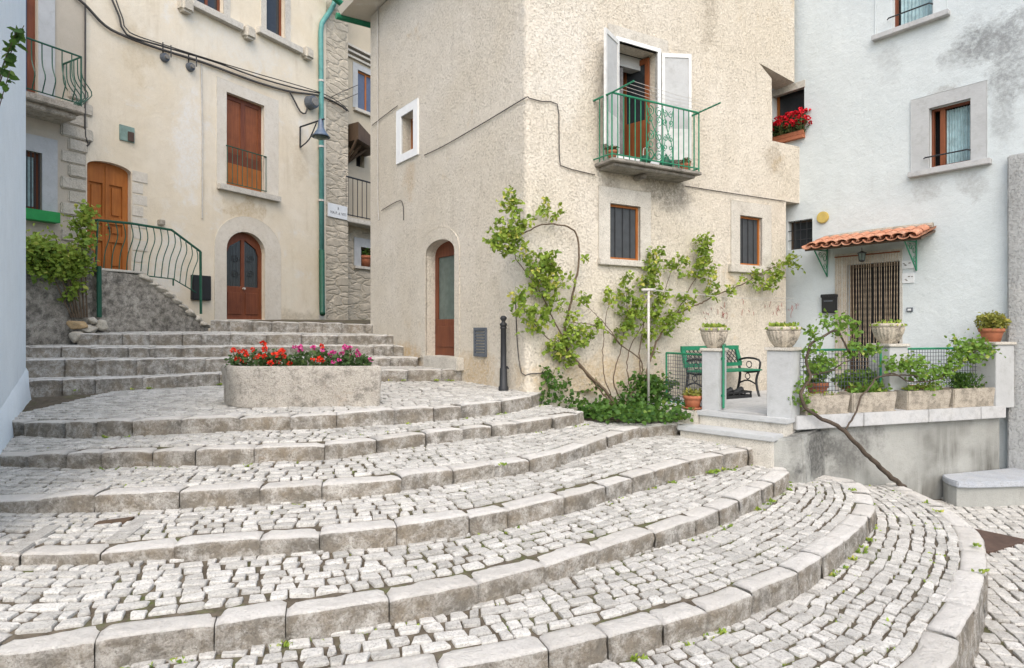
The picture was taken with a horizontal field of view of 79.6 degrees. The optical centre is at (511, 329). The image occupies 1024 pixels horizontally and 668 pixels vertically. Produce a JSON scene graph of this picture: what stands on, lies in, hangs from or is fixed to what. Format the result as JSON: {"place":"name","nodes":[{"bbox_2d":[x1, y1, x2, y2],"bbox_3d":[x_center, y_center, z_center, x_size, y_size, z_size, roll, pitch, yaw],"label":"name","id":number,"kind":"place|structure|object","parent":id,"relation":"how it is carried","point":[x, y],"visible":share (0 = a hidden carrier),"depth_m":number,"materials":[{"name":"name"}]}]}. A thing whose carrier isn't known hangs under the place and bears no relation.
{"place":"outdoors","nodes":[
{"label":"outdoors","id":0,"kind":"place"},
{"bbox_2d":[12,381,590,438],"bbox_3d":[-3.400,1.102,9.841,9.200,0.481,6.304,0,0,0],"label":"stone step","id":1,"kind":"object","parent":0,"point":[181,410],"visible":0.57,"depth_m":7.38,"materials":[{"name":"stone"}]},
{"bbox_2d":[29,366,461,396],"bbox_3d":[-4.739,0.939,10.764,7.964,0.556,1.812,0,0,-6],"label":"stone step","id":2,"kind":"object","parent":1,"relation":"on","point":[49,386],"visible":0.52,"depth_m":10.00,"materials":[{"name":"stone"}]},
{"bbox_2d":[26,355,417,377],"bbox_3d":[-5.511,0.662,11.437,8.060,0.329,1.543,0,0,-9],"label":"stone step","id":3,"kind":"object","parent":2,"relation":"on","point":[67,367],"visible":0.52,"depth_m":10.55,"materials":[{"name":"stone"}]},
{"bbox_2d":[26,245,93,344],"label":"rubble wall","id":4,"kind":"structure","parent":3,"relation":"on","point":[48,317],"depth_m":11.68,"materials":[{"name":"stone"}]},
{"bbox_2d":[26,199,107,317],"bbox_3d":[-8.550,-1.388,11.595,1.268,2.326,1.561,0,0,0],"label":"leafy bush","id":5,"kind":"object","parent":4,"relation":"on","point":[57,259],"visible":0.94,"depth_m":11.74,"materials":[{"name":"green plant"}]},
{"bbox_2d":[26,344,403,357],"bbox_3d":[-5.843,0.427,12.185,7.792,0.326,1.845,0,0,-9],"label":"stone step","id":6,"kind":"object","parent":3,"relation":"on","point":[83,351],"visible":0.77,"depth_m":11.34,"materials":[{"name":"stone"}]},
{"bbox_2d":[69,331,82,342],"bbox_3d":[-8.385,0.150,11.807,0.290,0.224,0.181,0,0,0],"label":"broken stone","id":7,"kind":"object","parent":6,"relation":"on","point":[74,336],"visible":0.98,"depth_m":11.74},
{"bbox_2d":[91,219,210,332],"bbox_3d":[-8.024,-0.976,13.535,1.173,2.551,2.510,0,0,29],"label":"entrance landing","id":8,"kind":"object","parent":6,"relation":"on","point":[133,300],"visible":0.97,"depth_m":13.03,"materials":[{"name":"stone"}]},
{"bbox_2d":[96,266,101,316],"bbox_3d":[-8.230,-0.748,12.249,0.084,1.021,0.091,0,0,22],"label":"drain pipe","id":9,"kind":"object","parent":8,"relation":"attached to","point":[99,287],"visible":0.92,"depth_m":12.22,"materials":[{"name":"green metal"}]},
{"bbox_2d":[77,331,392,345],"bbox_3d":[-5.356,0.197,12.773,6.110,0.320,1.445,0,0,-6],"label":"stone step","id":10,"kind":"object","parent":6,"relation":"on","point":[165,338],"visible":0.98,"depth_m":12.09,"materials":[{"name":"stone"}]},
{"bbox_2d":[79,324,97,332],"bbox_3d":[-8.273,0.012,12.004,0.322,0.213,0.252,0,0,-39],"label":"broken stone","id":11,"kind":"object","parent":10,"relation":"on","point":[91,329],"visible":0.65,"depth_m":11.95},
{"bbox_2d":[66,321,87,328],"bbox_3d":[-8.364,-0.082,11.848,0.339,0.169,0.265,0,0,0],"label":"broken stone","id":12,"kind":"object","parent":11,"relation":"on","point":[76,324],"visible":1,"depth_m":11.75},
{"bbox_2d":[93,319,108,330],"bbox_3d":[-8.170,-0.077,12.197,0.267,0.236,0.196,0,0,33],"label":"broken stone","id":13,"kind":"object","parent":10,"relation":"on","point":[101,325],"visible":0.88,"depth_m":12.14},
{"bbox_2d":[210,319,372,333],"bbox_3d":[-4.735,-0.173,20.216,3.511,0.686,14.168,0,0,0],"label":"stone step","id":14,"kind":"object","parent":10,"relation":"on","point":[330,326],"visible":0.79,"depth_m":13.16,"materials":[{"name":"stone"}]},
{"bbox_2d":[221,363,381,407],"bbox_3d":[-2.680,0.695,7.738,2.185,0.505,0.738,0,0,0],"label":"stone trough","id":15,"kind":"object","parent":1,"relation":"on","point":[255,386],"visible":0.84,"depth_m":7.40,"materials":[{"name":"stone"}]},
{"bbox_2d":[224,347,249,367],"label":"geranium","id":16,"kind":"object","parent":15,"relation":"on","point":[235,361],"visible":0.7,"depth_m":7.67,"materials":[{"name":"red plant"}]},
{"bbox_2d":[242,347,268,365],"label":"geranium","id":17,"kind":"object","parent":15,"relation":"in","point":[260,355],"visible":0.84,"depth_m":7.58,"materials":[{"name":"red plant"}]},
{"bbox_2d":[259,340,282,365],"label":"geranium","id":18,"kind":"object","parent":15,"relation":"in","point":[274,356],"visible":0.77,"depth_m":7.63,"materials":[{"name":"red plant"}]},
{"bbox_2d":[277,348,299,365],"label":"geranium","id":19,"kind":"object","parent":15,"relation":"in","point":[286,360],"visible":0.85,"depth_m":7.67,"materials":[{"name":"red plant"}]},
{"bbox_2d":[292,344,315,365],"bbox_3d":[-2.632,0.370,7.761,0.321,0.376,0.311,0,0,0],"label":"petunia","id":20,"kind":"object","parent":15,"relation":"in","point":[301,360],"visible":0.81,"depth_m":7.73,"materials":[{"name":"pink plant"}]},
{"bbox_2d":[307,343,330,365],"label":"geranium","id":21,"kind":"object","parent":15,"relation":"on","point":[318,356],"visible":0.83,"depth_m":7.62,"materials":[{"name":"red plant"}]},
{"bbox_2d":[320,348,345,365],"bbox_3d":[-2.200,0.392,7.667,0.353,0.330,0.306,0,0,38],"label":"petunia","id":22,"kind":"object","parent":15,"relation":"in","point":[333,358],"visible":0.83,"depth_m":7.63,"materials":[{"name":"pink plant"}]},
{"bbox_2d":[339,344,362,365],"bbox_3d":[-2.037,0.381,7.776,0.313,0.400,0.300,0,0,36],"label":"petunia","id":23,"kind":"object","parent":15,"relation":"in","point":[348,356],"visible":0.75,"depth_m":7.71,"materials":[{"name":"pink plant"}]},
{"bbox_2d":[355,353,373,365],"bbox_3d":[-1.842,0.421,7.698,0.246,0.270,0.214,0,0,0],"label":"petunia","id":24,"kind":"object","parent":15,"relation":"in","point":[366,360],"visible":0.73,"depth_m":7.67,"materials":[{"name":"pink plant"}]},
{"bbox_2d":[498,316,508,390],"bbox_3d":[-0.126,0.392,9.100,0.147,1.187,0.147,0,0,-34],"label":"bollard","id":25,"kind":"object","parent":1,"relation":"on","point":[503,385],"visible":0.96,"depth_m":9.06,"materials":[{"name":"metal"}]},
{"bbox_2d":[584,417,677,421],"bbox_3d":[1.931,1.280,9.272,2.749,0.020,1.474,0,0,-30],"label":"planting bed","id":26,"kind":"object","parent":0,"point":[613,419],"visible":0.12,"depth_m":8.63,"materials":[{"name":"soil"}]},
{"bbox_2d":[482,185,642,403],"bbox_3d":[0.862,-0.379,8.999,2.782,3.274,0.474,0,0,-24],"label":"climbing rose","id":27,"kind":"object","parent":26,"relation":"on","point":[511,238],"visible":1,"depth_m":8.79,"materials":[{"name":"green plant"}]},
{"bbox_2d":[538,363,694,425],"bbox_3d":[1.789,1.067,8.918,2.622,1.087,1.563,0,0,-24],"label":"ivy","id":28,"kind":"object","parent":26,"relation":"on","point":[637,408],"visible":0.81,"depth_m":8.96,"materials":[{"name":"green plant"}]},
{"bbox_2d":[602,232,805,403],"bbox_3d":[3.431,-0.203,10.445,4.616,2.908,0.508,0,0,-27],"label":"climbing rose","id":29,"kind":"object","parent":26,"relation":"on","point":[669,319],"visible":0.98,"depth_m":9.93,"materials":[{"name":"green plant"}]},
{"bbox_2d":[935,497,1023,667],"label":"street","id":30,"kind":"structure","parent":0,"point":[1001,644],"depth_m":5.88,"materials":[{"name":"stone"}]},
{"bbox_2d":[0,0,30,453],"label":"whitewashed house","id":31,"kind":"structure","parent":30,"relation":"on","point":[15,396],"depth_m":7.60,"materials":[{"name":"paint"}]},
{"bbox_2d":[0,25,27,104],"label":"leafy twig","id":32,"kind":"object","parent":31,"relation":"attached to","point":[9,59],"visible":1,"depth_m":5.57,"materials":[{"name":"green plant"}]},
{"bbox_2d":[26,0,91,245],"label":"grey house","id":33,"kind":"structure","parent":30,"relation":"on","point":[55,49],"depth_m":12.32,"materials":[{"name":"paint"}]},
{"bbox_2d":[26,0,34,92],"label":"balcony door","id":34,"kind":"structure","parent":33,"relation":"in","point":[30,4],"depth_m":12.21,"materials":[{"name":"brown wood"}]},
{"bbox_2d":[26,150,39,209],"bbox_3d":[-9.614,-2.934,12.169,0.207,1.167,0.416,0,0,29],"label":"window","id":35,"kind":"structure","parent":33,"relation":"in","point":[32,159],"depth_m":12.21,"materials":[{"name":"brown wood"}]},
{"bbox_2d":[60,0,347,330],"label":"cream house","id":36,"kind":"structure","parent":30,"relation":"on","point":[231,179],"depth_m":15.80,"materials":[{"name":"paint"}]},
{"bbox_2d":[84,6,90,145],"bbox_3d":[-8.968,-5.339,12.981,0.036,2.950,0.136,0,0,29],"label":"cable","id":37,"kind":"object","parent":36,"relation":"attached to","point":[88,144],"visible":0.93,"depth_m":12.93,"materials":[{"name":"rubber"}]},
{"bbox_2d":[87,162,127,269],"bbox_3d":[-8.918,-2.427,13.494,0.130,2.437,0.916,0,0,29],"label":"double door","id":38,"kind":"structure","parent":36,"relation":"in","point":[107,184],"depth_m":13.57,"materials":[{"name":"brown wood"}]},
{"bbox_2d":[160,42,171,62],"bbox_3d":[-8.113,-6.512,14.422,0.199,0.458,0.213,0,0,29],"label":"cable insulator","id":39,"kind":"object","parent":36,"relation":"attached to","point":[164,57],"visible":1,"depth_m":14.41,"materials":[{"name":"grey paint"}]},
{"bbox_2d":[197,0,219,11],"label":"window","id":40,"kind":"structure","parent":36,"relation":"in","point":[215,4],"depth_m":15.77,"materials":[{"name":"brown wood"}]},
{"bbox_2d":[78,0,347,110],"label":"cable","id":41,"kind":"object","parent":36,"relation":"attached to","point":[150,45],"visible":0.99,"depth_m":15.06,"materials":[{"name":"rubber"}]},
{"bbox_2d":[111,0,318,93],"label":"cable","id":42,"kind":"object","parent":36,"relation":"attached to","point":[118,14],"visible":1,"depth_m":14.98,"materials":[{"name":"rubber"}]},
{"bbox_2d":[115,0,348,111],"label":"cable","id":43,"kind":"object","parent":36,"relation":"attached to","point":[214,60],"visible":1,"depth_m":15.37,"materials":[{"name":"rubber"}]},
{"bbox_2d":[227,94,260,191],"bbox_3d":[-7.224,-4.946,16.488,0.090,2.424,1.169,0,0,29],"label":"window","id":44,"kind":"structure","parent":36,"relation":"in","point":[243,117],"depth_m":16.50,"materials":[{"name":"brown wood"}]},
{"bbox_2d":[227,232,261,319],"bbox_3d":[-7.221,-1.428,16.503,0.140,2.344,1.202,0,0,29],"label":"arched door","id":45,"kind":"structure","parent":36,"relation":"in","point":[244,255],"depth_m":16.55,"materials":[{"name":"brown wood"}]},
{"bbox_2d":[267,0,280,35],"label":"window","id":46,"kind":"structure","parent":36,"relation":"in","point":[273,6],"depth_m":17.45,"materials":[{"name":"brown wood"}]},
{"bbox_2d":[304,95,318,109],"bbox_3d":[-5.937,-6.747,18.263,0.280,0.392,0.397,0,0,29],"label":"junction box","id":47,"kind":"object","parent":36,"relation":"attached to","point":[311,102],"visible":1,"depth_m":18.16,"materials":[{"name":"grey paint"}]},
{"bbox_2d":[299,118,329,147],"bbox_3d":[-5.689,-5.695,17.885,0.987,0.761,0.538,0,0,41],"label":"wall lamp","id":48,"kind":"object","parent":36,"relation":"attached to","point":[320,133],"visible":1,"depth_m":17.68,"materials":[{"name":"metal"}]},
{"bbox_2d":[327,202,346,219],"bbox_3d":[-5.487,-3.705,19.326,0.038,0.430,0.831,0,0,29],"label":"street sign","id":49,"kind":"object","parent":36,"relation":"attached to","point":[336,211],"visible":1,"depth_m":19.26,"materials":[{"name":"metal"}]},
{"bbox_2d":[346,23,370,319],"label":"alley house","id":50,"kind":"structure","parent":30,"relation":"on","point":[358,220],"depth_m":20.70,"materials":[{"name":"paint"}]},
{"bbox_2d":[358,71,370,112],"bbox_3d":[-5.056,-8.114,21.150,0.295,1.316,0.823,0,0,33],"label":"window","id":51,"kind":"structure","parent":50,"relation":"in","point":[364,81],"depth_m":21.13,"materials":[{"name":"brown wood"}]},
{"bbox_2d":[361,255,370,266],"bbox_3d":[-5.028,-2.331,21.057,0.449,0.380,0.449,0,0,0],"label":"flower pot","id":52,"kind":"object","parent":50,"relation":"on","point":[366,260],"visible":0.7,"depth_m":20.90,"materials":[{"name":"ceramic"}]},
{"bbox_2d":[335,0,799,412],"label":"stucco house","id":53,"kind":"structure","parent":30,"relation":"on","point":[677,81],"depth_m":10.26,"materials":[{"name":"beige paint"}]},
{"bbox_2d":[435,241,453,355],"bbox_3d":[-1.099,-0.542,11.022,0.663,2.089,0.869,0,0,0],"label":"door","id":54,"kind":"structure","parent":53,"relation":"in","point":[444,257],"depth_m":11.18,"materials":[{"name":"brown wood"}]},
{"bbox_2d":[424,96,594,174],"bbox_3d":[-0.460,-2.873,9.934,3.440,0.999,1.090,0,0,33],"label":"cable","id":55,"kind":"object","parent":53,"relation":"attached to","point":[506,109],"visible":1,"depth_m":9.21,"materials":[{"name":"rubber"}]},
{"bbox_2d":[610,204,637,260],"bbox_3d":[1.764,-1.542,9.847,0.579,0.869,0.300,0,0,-4],"label":"window","id":56,"kind":"structure","parent":53,"relation":"in","point":[623,219],"depth_m":9.86,"materials":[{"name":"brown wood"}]},
{"bbox_2d":[623,57,649,157],"bbox_3d":[2.096,-3.647,10.412,0.461,1.752,0.312,0,0,12],"label":"door leaf","id":57,"kind":"structure","parent":53,"relation":"in","point":[642,76],"depth_m":10.38,"materials":[{"name":"brown wood"}]},
{"bbox_2d":[740,216,758,265],"bbox_3d":[4.314,-1.609,11.260,0.557,0.886,0.288,0,0,-5],"label":"window","id":58,"kind":"structure","parent":53,"relation":"in","point":[749,227],"depth_m":11.29,"materials":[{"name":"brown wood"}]},
{"bbox_2d":[588,483,987,667],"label":"stone step","id":59,"kind":"object","parent":30,"relation":"on","point":[937,619],"visible":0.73,"depth_m":4.60,"materials":[{"name":"stone"}]},
{"bbox_2d":[122,475,875,667],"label":"stone step","id":60,"kind":"object","parent":59,"relation":"on","point":[627,608],"visible":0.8,"depth_m":4.26,"materials":[{"name":"stone"}]},
{"bbox_2d":[0,465,789,667],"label":"stone step","id":61,"kind":"object","parent":60,"relation":"on","point":[100,614],"visible":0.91,"depth_m":4.11,"materials":[{"name":"stone"}]},
{"bbox_2d":[0,435,752,568],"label":"stone step","id":62,"kind":"object","parent":61,"relation":"on","point":[472,508],"visible":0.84,"depth_m":4.93,"materials":[{"name":"stone"}]},
{"bbox_2d":[0,420,684,514],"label":"stone step","id":63,"kind":"object","parent":62,"relation":"on","point":[57,490],"visible":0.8,"depth_m":5.61,"materials":[{"name":"stone"}]},
{"bbox_2d":[0,405,583,469],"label":"stone step","id":64,"kind":"object","parent":63,"relation":"on","point":[229,448],"visible":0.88,"depth_m":6.28,"materials":[{"name":"stone"}]},
{"bbox_2d":[35,378,989,667],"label":"weeds","id":65,"kind":"object","parent":59,"relation":"on","point":[633,658],"visible":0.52,"depth_m":5.83,"materials":[{"name":"green plant"}]},
{"bbox_2d":[653,341,1016,499],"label":"raised terrace","id":66,"kind":"structure","parent":30,"relation":"on","point":[922,451],"depth_m":8.48,"materials":[{"name":"paint"}]},
{"bbox_2d":[665,352,701,403],"bbox_3d":[2.619,0.750,9.250,0.030,0.791,0.925,0,0,-25],"label":"fence","id":67,"kind":"object","parent":66,"relation":"on","point":[667,363],"visible":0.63,"depth_m":9.38,"materials":[{"name":"green metal"}]},
{"bbox_2d":[682,395,701,409],"bbox_3d":[2.606,1.050,8.850,0.310,0.205,0.310,0,0,0],"label":"flower pot","id":68,"kind":"object","parent":66,"relation":"on","point":[692,401],"visible":0.84,"depth_m":8.75,"materials":[{"name":"ceramic"}]},
{"bbox_2d":[681,387,701,396],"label":"pot plant","id":69,"kind":"object","parent":68,"relation":"in","point":[694,392],"visible":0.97,"depth_m":8.82,"materials":[{"name":"green plant"}]},
{"bbox_2d":[700,328,727,347],"bbox_3d":[2.870,0.120,8.720,0.381,0.290,0.381,0,0,0],"label":"bowl planter","id":70,"kind":"object","parent":66,"relation":"on","point":[714,338],"visible":0.94,"depth_m":8.59,"materials":[{"name":"stone"}]},
{"bbox_2d":[699,322,729,329],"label":"succulent plant","id":71,"kind":"object","parent":70,"relation":"in","point":[706,326],"visible":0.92,"depth_m":8.64,"materials":[{"name":"green plant"}]},
{"bbox_2d":[641,288,793,403],"bbox_3d":[3.682,0.296,10.472,4.161,1.848,0.091,0,0,-35],"label":"clothes post","id":72,"kind":"object","parent":66,"relation":"on","point":[647,290],"visible":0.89,"depth_m":9.33,"materials":[{"name":"metal"}]},
{"bbox_2d":[680,345,761,396],"bbox_3d":[3.498,0.708,10.250,1.340,0.857,0.568,0,0,-29],"label":"garden bench","id":73,"kind":"object","parent":66,"relation":"on","point":[738,363],"visible":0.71,"depth_m":10.33,"materials":[{"name":"metal"}]},
{"bbox_2d":[721,343,725,408],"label":"metal gate","id":74,"kind":"structure","parent":66,"relation":"on","point":[723,375],"depth_m":8.56,"materials":[{"name":"green metal"}]},
{"bbox_2d":[726,390,751,398],"bbox_3d":[3.648,1.075,10.164,0.600,0.110,0.283,0,0,-29],"label":"plastic crate","id":75,"kind":"object","parent":66,"relation":"on","point":[738,395],"visible":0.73,"depth_m":10.07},
{"bbox_2d":[766,327,800,346],"bbox_3d":[3.555,0.100,8.050,0.422,0.270,0.422,0,0,0],"label":"bowl planter","id":76,"kind":"object","parent":66,"relation":"on","point":[784,337],"visible":0.93,"depth_m":7.91,"materials":[{"name":"stone"}]},
{"bbox_2d":[765,322,802,329],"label":"succulent plant","id":77,"kind":"object","parent":76,"relation":"in","point":[782,325],"visible":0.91,"depth_m":7.97,"materials":[{"name":"green plant"}]},
{"bbox_2d":[807,382,828,393],"bbox_3d":[4.277,0.870,8.602,0.286,0.260,0.286,0,0,0],"label":"flower pot","id":78,"kind":"object","parent":66,"relation":"on","point":[812,388],"visible":0.44,"depth_m":8.50,"materials":[{"name":"ceramic"}]},
{"bbox_2d":[801,355,834,382],"bbox_3d":[4.273,0.571,8.589,0.381,0.432,0.356,0,0,0],"label":"pot plant","id":79,"kind":"object","parent":78,"relation":"in","point":[814,372],"visible":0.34,"depth_m":8.55,"materials":[{"name":"green plant"}]},
{"bbox_2d":[800,393,849,414],"bbox_3d":[4.122,0.993,8.183,0.723,0.246,0.258,0,0,-17],"label":"concrete trough","id":80,"kind":"object","parent":66,"relation":"on","point":[835,403],"visible":0.7,"depth_m":8.08,"materials":[{"name":"concrete"}]},
{"bbox_2d":[800,348,881,393],"bbox_3d":[4.506,0.695,8.443,1.469,0.861,0.032,0,0,-17],"label":"fence","id":81,"kind":"object","parent":66,"relation":"on","point":[850,369],"visible":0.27,"depth_m":8.48,"materials":[{"name":"green metal"}]},
{"bbox_2d":[838,390,896,412],"bbox_3d":[4.872,0.984,8.415,0.773,0.264,0.258,0,0,-17],"label":"concrete trough","id":82,"kind":"object","parent":66,"relation":"on","point":[876,401],"visible":0.77,"depth_m":8.30,"materials":[{"name":"concrete"}]},
{"bbox_2d":[846,379,892,392],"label":"trough plant","id":83,"kind":"object","parent":82,"relation":"in","point":[860,388],"visible":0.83,"depth_m":8.39,"materials":[{"name":"green plant"}]},
{"bbox_2d":[871,323,905,343],"bbox_3d":[5.428,0.060,8.865,0.422,0.290,0.422,0,0,0],"label":"bowl planter","id":84,"kind":"object","parent":66,"relation":"on","point":[885,333],"visible":1,"depth_m":8.73,"materials":[{"name":"stone"}]},
{"bbox_2d":[788,308,1005,486],"bbox_3d":[5.306,0.949,8.423,3.778,2.464,0.458,0,0,-17],"label":"grapevine","id":85,"kind":"object","parent":66,"relation":"on","point":[966,349],"visible":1,"depth_m":8.22,"materials":[{"name":"green plant"}]},
{"bbox_2d":[894,388,951,409],"bbox_3d":[5.811,0.985,8.706,0.820,0.262,0.258,0,0,-17],"label":"concrete trough","id":86,"kind":"object","parent":66,"relation":"on","point":[915,400],"visible":0.82,"depth_m":8.59,"materials":[{"name":"concrete"}]},
{"bbox_2d":[902,381,942,390],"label":"trough plant","id":87,"kind":"object","parent":86,"relation":"in","point":[912,387],"visible":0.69,"depth_m":8.70,"materials":[{"name":"green plant"}]},
{"bbox_2d":[908,347,976,386],"bbox_3d":[6.309,0.695,9.002,1.549,0.861,0.032,0,0,-17],"label":"fence","id":88,"kind":"object","parent":66,"relation":"on","point":[938,352],"visible":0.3,"depth_m":8.96,"materials":[{"name":"green metal"}]},
{"bbox_2d":[942,386,994,407],"bbox_3d":[6.702,0.981,8.982,0.975,0.270,0.258,0,0,-17],"label":"concrete trough","id":89,"kind":"object","parent":66,"relation":"on","point":[969,397],"visible":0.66,"depth_m":8.84,"materials":[{"name":"concrete"}]},
{"bbox_2d":[943,372,983,387],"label":"feathery plant","id":90,"kind":"object","parent":89,"relation":"in","point":[962,379],"visible":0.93,"depth_m":8.89,"materials":[{"name":"green plant"}]},
{"bbox_2d":[978,328,1005,341],"bbox_3d":[7.169,0.085,9.184,0.326,0.200,0.326,0,0,0],"label":"flower pot","id":91,"kind":"object","parent":66,"relation":"on","point":[992,335],"visible":0.93,"depth_m":9.08,"materials":[{"name":"ceramic"}]},
{"bbox_2d":[973,310,1011,332],"bbox_3d":[7.178,-0.108,9.179,0.465,0.378,0.459,0,0,0],"label":"succulent plant","id":92,"kind":"object","parent":91,"relation":"in","point":[995,319],"visible":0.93,"depth_m":9.11,"materials":[{"name":"green plant"}]},
{"bbox_2d":[772,0,1023,468],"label":"white house","id":93,"kind":"structure","parent":30,"relation":"on","point":[909,141],"depth_m":10.36,"materials":[{"name":"paint"}]},
{"bbox_2d":[772,129,804,140],"bbox_3d":[5.395,-3.774,12.042,0.150,0.088,0.705,0,0,-37],"label":"window box","id":94,"kind":"object","parent":93,"relation":"attached to","point":[787,135],"visible":0.61,"depth_m":11.94,"materials":[{"name":"ceramic"}]},
{"bbox_2d":[773,113,793,135],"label":"geranium","id":95,"kind":"object","parent":94,"relation":"on","point":[779,127],"visible":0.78,"depth_m":12.04,"materials":[{"name":"red plant"}]},
{"bbox_2d":[782,110,798,132],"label":"geranium","id":96,"kind":"object","parent":94,"relation":"on","point":[789,121],"visible":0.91,"depth_m":11.88,"materials":[{"name":"red plant"}]},
{"bbox_2d":[791,107,811,131],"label":"geranium","id":97,"kind":"object","parent":94,"relation":"in","point":[801,118],"visible":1,"depth_m":11.71,"materials":[{"name":"red plant"}]},
{"bbox_2d":[772,80,804,142],"bbox_3d":[5.543,-4.225,12.159,0.546,1.113,0.715,0,0,-37],"label":"window","id":98,"kind":"structure","parent":93,"relation":"in","point":[790,97],"depth_m":12.11,"materials":[{"name":"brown wood"}]},
{"bbox_2d":[788,219,811,249],"bbox_3d":[5.691,-1.827,11.943,0.379,0.560,0.514,0,0,-25],"label":"window","id":99,"kind":"structure","parent":93,"relation":"in","point":[801,231],"depth_m":11.97,"materials":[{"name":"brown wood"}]},
{"bbox_2d":[820,294,837,312],"bbox_3d":[5.859,-0.474,11.346,0.120,0.347,0.277,0,0,-37],"label":"mailbox","id":100,"kind":"object","parent":93,"relation":"attached to","point":[829,303],"visible":0.96,"depth_m":11.30,"materials":[{"name":"black plastic"}]},
{"bbox_2d":[834,251,899,386],"bbox_3d":[6.241,-0.135,10.836,0.023,2.391,1.081,0,0,-37],"label":"bead curtain","id":101,"kind":"object","parent":93,"relation":"hanging from","point":[870,254],"visible":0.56,"depth_m":10.80,"materials":[{"name":"brown wood"}]},
{"bbox_2d":[850,261,899,372],"bbox_3d":[6.463,-0.024,10.890,0.597,2.289,0.751,0,0,0],"label":"door","id":102,"kind":"structure","parent":93,"relation":"in","point":[865,323],"depth_m":11.01,"materials":[{"name":"brown wood"}]},
{"bbox_2d":[887,0,932,26],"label":"window","id":103,"kind":"structure","parent":93,"relation":"in","point":[906,11],"depth_m":10.45,"materials":[{"name":"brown wood"}]},
{"bbox_2d":[923,101,970,166],"bbox_3d":[7.091,-3.140,9.934,0.658,0.973,0.665,0,0,0],"label":"window","id":104,"kind":"structure","parent":93,"relation":"in","point":[950,124],"depth_m":10.01,"materials":[{"name":"brown wood"}]},
{"bbox_2d":[942,468,1023,507],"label":"masonry bench","id":105,"kind":"object","parent":30,"relation":"on","point":[1000,487],"visible":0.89,"depth_m":8.38,"materials":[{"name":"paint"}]},
{"bbox_2d":[975,529,1023,553],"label":"drain cover","id":106,"kind":"object","parent":30,"relation":"on","point":[994,542],"visible":0.36,"depth_m":7.05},
{"bbox_2d":[1007,153,1023,468],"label":"buttress","id":107,"kind":"structure","parent":30,"relation":"on","point":[1015,286],"depth_m":9.10,"materials":[{"name":"paint"}]},
{"bbox_3d":[4.995,0.910,8.877,0.408,0.220,0.408,0,0,0],"label":"flower pot","id":108,"kind":"object","parent":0,"visible":0},
{"bbox_2d":[830,367,882,389],"bbox_3d":[5.001,0.731,8.870,0.717,0.390,0.479,0,0,0],"label":"pot plant","id":109,"kind":"object","parent":108,"relation":"in","point":[833,379],"visible":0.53,"depth_m":8.81,"materials":[{"name":"green plant"}]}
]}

